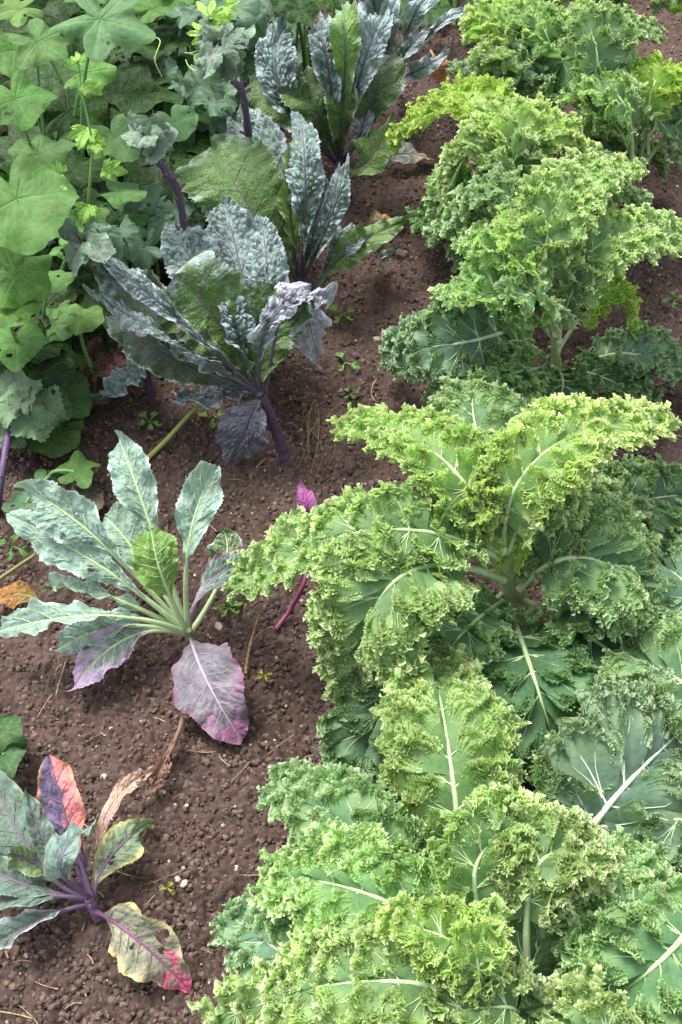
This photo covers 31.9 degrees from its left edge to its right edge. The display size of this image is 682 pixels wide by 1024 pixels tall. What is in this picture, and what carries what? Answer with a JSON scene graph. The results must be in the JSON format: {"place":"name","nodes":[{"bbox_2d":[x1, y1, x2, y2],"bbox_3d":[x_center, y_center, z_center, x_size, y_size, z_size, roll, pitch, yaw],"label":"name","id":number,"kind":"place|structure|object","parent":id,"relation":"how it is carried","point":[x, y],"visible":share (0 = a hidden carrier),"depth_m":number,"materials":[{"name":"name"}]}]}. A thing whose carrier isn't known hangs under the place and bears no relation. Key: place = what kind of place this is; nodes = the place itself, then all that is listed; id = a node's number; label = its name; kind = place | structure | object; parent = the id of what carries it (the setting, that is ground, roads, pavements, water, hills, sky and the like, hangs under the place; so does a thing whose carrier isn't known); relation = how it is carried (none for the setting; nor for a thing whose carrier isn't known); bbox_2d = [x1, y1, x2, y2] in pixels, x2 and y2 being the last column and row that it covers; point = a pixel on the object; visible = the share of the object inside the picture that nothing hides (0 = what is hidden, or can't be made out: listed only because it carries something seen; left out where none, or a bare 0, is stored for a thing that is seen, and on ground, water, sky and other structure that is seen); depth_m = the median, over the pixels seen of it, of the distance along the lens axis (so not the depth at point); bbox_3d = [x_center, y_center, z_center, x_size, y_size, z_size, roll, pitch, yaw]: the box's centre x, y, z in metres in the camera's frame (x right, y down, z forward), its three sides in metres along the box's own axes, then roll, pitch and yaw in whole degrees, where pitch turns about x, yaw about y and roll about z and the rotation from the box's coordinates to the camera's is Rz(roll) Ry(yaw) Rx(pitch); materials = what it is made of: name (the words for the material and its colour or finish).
{"place":"outdoors","nodes":[
{"label":"outdoors","id":0,"kind":"place"},
{"bbox_2d":[78,341,126,405],"bbox_3d":[-0.445,-0.273,2.325,0.152,0.127,0.147,-16,50,-14],"label":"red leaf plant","id":1,"kind":"object","parent":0,"point":[104,364],"visible":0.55,"depth_m":2.30,"materials":[{"name":"brown plant"}]},
{"bbox_2d":[0,0,681,1023],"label":"ground","id":2,"kind":"structure","parent":0,"point":[304,678],"depth_m":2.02,"materials":[{"name":"soil"}]},
{"bbox_2d":[0,715,28,779],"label":"leafy weed","id":3,"kind":"object","parent":2,"relation":"on","point":[13,742],"visible":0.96,"depth_m":1.75,"materials":[{"name":"green plant"}]},
{"bbox_2d":[0,534,29,560],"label":"seedling","id":4,"kind":"object","parent":2,"relation":"on","point":[24,551],"visible":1,"depth_m":2.06,"materials":[{"name":"green plant"}]},
{"bbox_2d":[0,553,35,580],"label":"leaf stalk","id":5,"kind":"object","parent":2,"relation":"on","point":[13,569],"visible":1,"depth_m":2.04,"materials":[{"name":"green plant"}]},
{"bbox_2d":[0,580,38,608],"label":"dead leaf","id":6,"kind":"object","parent":2,"relation":"on","point":[13,595],"visible":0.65,"depth_m":2.00,"materials":[{"name":"orange plant"}]},
{"bbox_2d":[0,368,73,513],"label":"cabbage plant","id":7,"kind":"object","parent":2,"relation":"on","point":[39,410],"visible":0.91,"depth_m":2.15,"materials":[{"name":"green plant"}]},
{"bbox_2d":[0,351,91,457],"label":"squash plant","id":8,"kind":"object","parent":2,"relation":"on","point":[60,441],"visible":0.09,"depth_m":2.24,"materials":[{"name":"green plant"}]},
{"bbox_2d":[41,583,56,594],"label":"seedling","id":9,"kind":"object","parent":2,"relation":"on","point":[48,585],"visible":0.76,"depth_m":2.00,"materials":[{"name":"green plant"}]},
{"bbox_2d":[1,450,104,511],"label":"squash plant","id":10,"kind":"object","parent":2,"relation":"on","point":[77,466],"visible":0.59,"depth_m":2.14,"materials":[{"name":"green plant"}]},
{"bbox_2d":[0,125,109,380],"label":"squash plant","id":11,"kind":"object","parent":2,"relation":"on","point":[50,357],"visible":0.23,"depth_m":2.26,"materials":[{"name":"green plant"}]},
{"bbox_2d":[0,0,111,126],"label":"squash plant","id":12,"kind":"object","parent":2,"relation":"on","point":[52,15],"visible":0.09,"depth_m":3.07,"materials":[{"name":"green plant"}]},
{"bbox_2d":[0,69,125,374],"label":"squash plant","id":13,"kind":"object","parent":2,"relation":"on","point":[37,207],"visible":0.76,"depth_m":2.07,"materials":[{"name":"green plant"}]},
{"bbox_2d":[44,52,127,223],"bbox_3d":[-0.500,-0.622,2.257,0.192,0.494,0.147,26,53,22],"label":"climbing vine","id":14,"kind":"object","parent":2,"relation":"on","point":[81,135],"visible":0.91,"depth_m":2.20,"materials":[{"name":"green plant"}]},
{"bbox_2d":[0,755,191,992],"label":"purple kale","id":15,"kind":"object","parent":2,"relation":"on","point":[42,832],"visible":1,"depth_m":1.59,"materials":[{"name":"green plant"}]},
{"bbox_2d":[0,0,203,187],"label":"squash plant","id":16,"kind":"object","parent":2,"relation":"on","point":[37,53],"visible":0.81,"depth_m":2.43,"materials":[{"name":"green plant"}]},
{"bbox_2d":[154,0,239,85],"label":"climbing vine","id":17,"kind":"object","parent":16,"relation":"attached to","point":[219,16],"visible":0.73,"depth_m":2.34,"materials":[{"name":"green plant"}]},
{"bbox_2d":[100,774,107,780],"bbox_3d":[-0.357,0.400,1.800,0.012,0.009,0.011,0,48,0],"label":"stone","id":18,"kind":"object","parent":2,"relation":"on","point":[105,776],"visible":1,"depth_m":1.80,"materials":[{"name":"white stone"}]},
{"bbox_2d":[57,217,156,400],"bbox_3d":[-0.416,-0.347,2.175,0.121,0.445,0.168,14,49,13],"label":"sprouting kale","id":19,"kind":"object","parent":2,"relation":"on","point":[94,244],"visible":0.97,"depth_m":2.02,"materials":[{"name":"green plant"}]},
{"bbox_2d":[0,430,248,744],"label":"blue green kale","id":20,"kind":"object","parent":2,"relation":"on","point":[60,527],"visible":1,"depth_m":1.86,"materials":[{"name":"green plant"}]},
{"bbox_2d":[91,764,157,887],"bbox_3d":[-0.320,0.429,1.688,0.040,0.071,0.193,16,50,14],"label":"dead leaf","id":21,"kind":"object","parent":2,"relation":"on","point":[126,784],"visible":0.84,"depth_m":1.70,"materials":[{"name":"plant"}]},
{"bbox_2d":[76,63,207,279],"bbox_3d":[-0.460,-0.766,2.675,0.425,0.274,0.835,-8,48,-7],"label":"squash plant","id":22,"kind":"object","parent":2,"relation":"on","point":[148,176],"visible":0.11,"depth_m":2.51,"materials":[{"name":"green plant"}]},
{"bbox_2d":[58,0,236,66],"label":"squash plant","id":23,"kind":"object","parent":2,"relation":"on","point":[117,60],"visible":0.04,"depth_m":2.92,"materials":[{"name":"green plant"}]},
{"bbox_2d":[76,75,220,268],"bbox_3d":[-0.408,-0.699,2.546,0.252,0.372,0.638,9,49,8],"label":"squash plant","id":24,"kind":"object","parent":2,"relation":"on","point":[182,120],"visible":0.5,"depth_m":2.41,"materials":[{"name":"green plant"}]},
{"bbox_2d":[137,411,161,429],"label":"seedling","id":25,"kind":"object","parent":2,"relation":"on","point":[142,422],"visible":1,"depth_m":2.29,"materials":[{"name":"green plant"}]},
{"bbox_2d":[121,109,190,229],"bbox_3d":[-0.331,-0.531,2.275,0.119,0.543,0.221,-9,48,-8],"label":"sprouting kale","id":26,"kind":"object","parent":2,"relation":"on","point":[152,137],"visible":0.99,"depth_m":2.06,"materials":[{"name":"green plant"}]},
{"bbox_2d":[106,183,205,278],"bbox_3d":[-0.355,-0.550,2.477,0.192,0.272,0.383,32,55,26],"label":"brassica plant","id":27,"kind":"object","parent":2,"relation":"on","point":[139,252],"visible":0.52,"depth_m":2.41,"materials":[{"name":"green plant"}]},
{"bbox_2d":[129,717,185,799],"bbox_3d":[-0.258,0.364,1.777,0.043,0.067,0.156,18,50,15],"label":"dead leaf","id":28,"kind":"object","parent":2,"relation":"on","point":[161,768],"visible":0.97,"depth_m":1.76,"materials":[{"name":"brown plant"}]},
{"bbox_2d":[160,881,174,894],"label":"seedling","id":29,"kind":"object","parent":2,"relation":"on","point":[171,891],"visible":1,"depth_m":1.65,"materials":[{"name":"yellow plant"}]},
{"bbox_2d":[147,404,200,459],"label":"leaf stalk","id":30,"kind":"object","parent":2,"relation":"on","point":[163,442],"visible":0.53,"depth_m":2.24,"materials":[{"name":"green plant"}]},
{"bbox_2d":[174,876,180,882],"bbox_3d":[-0.230,0.517,1.681,0.010,0.007,0.010,0,48,0],"label":"stone","id":31,"kind":"object","parent":2,"relation":"on","point":[178,879],"visible":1,"depth_m":1.68,"materials":[{"name":"white stone"}]},
{"bbox_2d":[180,879,187,887],"bbox_3d":[-0.221,0.522,1.677,0.011,0.008,0.013,0,48,0],"label":"stone","id":32,"kind":"object","parent":2,"relation":"on","point":[184,883],"visible":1,"depth_m":1.67,"materials":[{"name":"white stone"}]},
{"bbox_2d":[155,56,239,136],"bbox_3d":[-0.320,-0.844,2.688,0.241,0.356,0.236,0,48,0],"label":"brassica plant","id":33,"kind":"object","parent":2,"relation":"on","point":[217,98],"visible":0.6,"depth_m":2.59,"materials":[{"name":"green plant"}]},
{"bbox_2d":[153,0,251,111],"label":"leafy bush","id":34,"kind":"object","parent":2,"relation":"on","point":[160,20],"visible":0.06,"depth_m":2.69,"materials":[{"name":"green plant"}]},
{"bbox_2d":[82,194,337,465],"bbox_3d":[-0.213,-0.347,2.211,0.432,0.421,0.411,24,52,20],"label":"dark leaf kale","id":35,"kind":"object","parent":2,"relation":"on","point":[220,306],"visible":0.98,"depth_m":2.09,"materials":[{"name":"green plant"}]},
{"bbox_2d":[198,411,223,427],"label":"seedling","id":36,"kind":"object","parent":2,"relation":"on","point":[212,424],"visible":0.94,"depth_m":2.29,"materials":[{"name":"green plant"}]},
{"bbox_2d":[215,622,222,631],"bbox_3d":[-0.202,0.192,1.980,0.016,0.014,0.018,0,48,0],"label":"stone","id":37,"kind":"object","parent":2,"relation":"on","point":[218,626],"visible":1,"depth_m":1.98,"materials":[{"name":"grey stone"}]},
{"bbox_2d":[193,13,255,138],"bbox_3d":[-0.224,-0.768,2.492,0.118,0.540,0.295,0,48,0],"label":"sprouting kale","id":38,"kind":"object","parent":2,"relation":"on","point":[221,53],"visible":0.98,"depth_m":2.28,"materials":[{"name":"green plant"}]},
{"bbox_2d":[213,598,242,616],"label":"seedling","id":39,"kind":"object","parent":2,"relation":"on","point":[236,603],"visible":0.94,"depth_m":1.98,"materials":[{"name":"green plant"}]},
{"bbox_2d":[164,0,311,129],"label":"brassica plant","id":40,"kind":"object","parent":2,"relation":"on","point":[260,16],"visible":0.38,"depth_m":2.65,"materials":[{"name":"green plant"}]},
{"bbox_2d":[244,611,270,674],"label":"dry twig","id":41,"kind":"object","parent":2,"relation":"on","point":[249,650],"visible":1,"depth_m":1.93,"materials":[{"name":"brown plant"}]},
{"bbox_2d":[257,670,271,681],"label":"seedling","id":42,"kind":"object","parent":2,"relation":"on","point":[260,676],"visible":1,"depth_m":1.89,"materials":[{"name":"green plant"}]},
{"bbox_2d":[274,573,306,629],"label":"leaf stalk","id":43,"kind":"object","parent":2,"relation":"on","point":[288,611],"visible":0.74,"depth_m":1.97,"materials":[{"name":"purple plant"}]},
{"bbox_2d":[174,104,414,313],"bbox_3d":[-0.137,-0.632,2.480,0.466,0.405,0.382,24,52,20],"label":"dark leaf kale","id":44,"kind":"object","parent":2,"relation":"on","point":[290,193],"visible":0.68,"depth_m":2.38,"materials":[{"name":"green plant"}]},
{"bbox_2d":[296,479,316,513],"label":"purple leaf","id":45,"kind":"object","parent":2,"relation":"on","point":[305,498],"visible":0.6,"depth_m":1.93,"materials":[{"name":"purple plant"}]},
{"bbox_2d":[270,0,352,148],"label":"leafy bush","id":46,"kind":"object","parent":2,"relation":"on","point":[305,12],"visible":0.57,"depth_m":2.60,"materials":[{"name":"green plant"}]},
{"bbox_2d":[297,399,345,477],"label":"dry roots","id":47,"kind":"object","parent":2,"relation":"on","point":[308,428],"visible":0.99,"depth_m":2.27,"materials":[{"name":"brown plant"}]},
{"bbox_2d":[245,1,406,196],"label":"dark leaf kale","id":48,"kind":"object","parent":2,"relation":"on","point":[356,73],"visible":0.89,"depth_m":2.61,"materials":[{"name":"green plant"}]},
{"bbox_2d":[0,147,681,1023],"bbox_3d":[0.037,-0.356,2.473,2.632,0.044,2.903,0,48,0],"label":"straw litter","id":49,"kind":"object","parent":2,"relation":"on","point":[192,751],"visible":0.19,"depth_m":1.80,"materials":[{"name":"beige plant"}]},
{"bbox_2d":[0,0,681,1023],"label":"soil grit","id":50,"kind":"object","parent":2,"relation":"on","point":[210,636],"visible":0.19,"depth_m":1.91,"materials":[{"name":"stone"}]},
{"bbox_2d":[329,305,353,322],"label":"seedling","id":51,"kind":"object","parent":2,"relation":"on","point":[335,308],"visible":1,"depth_m":2.50,"materials":[{"name":"green plant"}]},
{"bbox_2d":[335,352,359,370],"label":"seedling","id":52,"kind":"object","parent":2,"relation":"on","point":[355,365],"visible":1,"depth_m":2.39,"materials":[{"name":"green plant"}]},
{"bbox_2d":[344,388,358,398],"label":"seedling","id":53,"kind":"object","parent":2,"relation":"on","point":[354,391],"visible":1,"depth_m":2.33,"materials":[{"name":"green plant"}]},
{"bbox_2d":[368,210,389,225],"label":"dead leaf","id":54,"kind":"object","parent":2,"relation":"on","point":[375,216],"visible":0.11,"depth_m":2.64,"materials":[{"name":"brown plant"}]},
{"bbox_2d":[396,249,407,256],"bbox_3d":[0.136,-0.582,2.690,0.026,0.017,0.022,23,52,20],"label":"stone","id":55,"kind":"object","parent":2,"relation":"on","point":[402,253],"visible":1,"depth_m":2.68,"materials":[{"name":"grey stone"}]},
{"bbox_2d":[341,0,465,99],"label":"dark leaf kale","id":56,"kind":"object","parent":2,"relation":"on","point":[412,18],"visible":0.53,"depth_m":2.80,"materials":[{"name":"green plant"}]},
{"bbox_2d":[387,140,433,164],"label":"dead leaf","id":57,"kind":"object","parent":2,"relation":"on","point":[407,153],"visible":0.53,"depth_m":2.87,"materials":[{"name":"grey plant"}]},
{"bbox_2d":[363,0,476,41],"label":"kale","id":58,"kind":"object","parent":2,"relation":"on","point":[439,8],"visible":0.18,"depth_m":3.26,"materials":[{"name":"green plant"}]},
{"bbox_2d":[186,641,681,1023],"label":"curly kale","id":59,"kind":"object","parent":2,"relation":"on","point":[456,876],"visible":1,"depth_m":1.32,"materials":[{"name":"green plant"}]},
{"bbox_2d":[428,49,448,81],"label":"dead leaf","id":60,"kind":"object","parent":2,"relation":"on","point":[440,74],"visible":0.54,"depth_m":3.15,"materials":[{"name":"brown plant"}]},
{"bbox_2d":[221,375,681,791],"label":"curly kale","id":61,"kind":"object","parent":2,"relation":"on","point":[506,483],"visible":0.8,"depth_m":1.70,"materials":[{"name":"green plant"}]},
{"bbox_2d":[445,0,602,101],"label":"curly kale","id":62,"kind":"object","parent":2,"relation":"on","point":[527,58],"visible":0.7,"depth_m":2.48,"materials":[{"name":"green plant"}]},
{"bbox_2d":[385,69,673,273],"bbox_3d":[0.450,-0.705,2.481,0.663,0.480,0.520,-6,48,-5],"label":"curly kale","id":63,"kind":"object","parent":2,"relation":"on","point":[510,129],"visible":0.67,"depth_m":2.33,"materials":[{"name":"green plant"}]},
{"bbox_2d":[378,141,681,407],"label":"curly kale","id":64,"kind":"object","parent":2,"relation":"on","point":[559,242],"visible":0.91,"depth_m":2.11,"materials":[{"name":"green plant"}]},
{"bbox_2d":[473,0,681,16],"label":"curly kale","id":65,"kind":"object","parent":2,"relation":"on","point":[674,7],"visible":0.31,"depth_m":2.68,"materials":[{"name":"green plant"}]},
{"bbox_2d":[524,533,681,870],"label":"curly kale","id":66,"kind":"object","parent":2,"relation":"on","point":[610,759],"visible":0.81,"depth_m":1.58,"materials":[{"name":"green plant"}]},
{"bbox_2d":[550,0,681,175],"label":"curly kale","id":67,"kind":"object","parent":2,"relation":"on","point":[617,86],"visible":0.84,"depth_m":2.39,"materials":[{"name":"green plant"}]},
{"bbox_2d":[661,291,681,307],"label":"seedling","id":68,"kind":"object","parent":2,"relation":"on","point":[673,298],"visible":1,"depth_m":2.53,"materials":[{"name":"green plant"}]}
]}

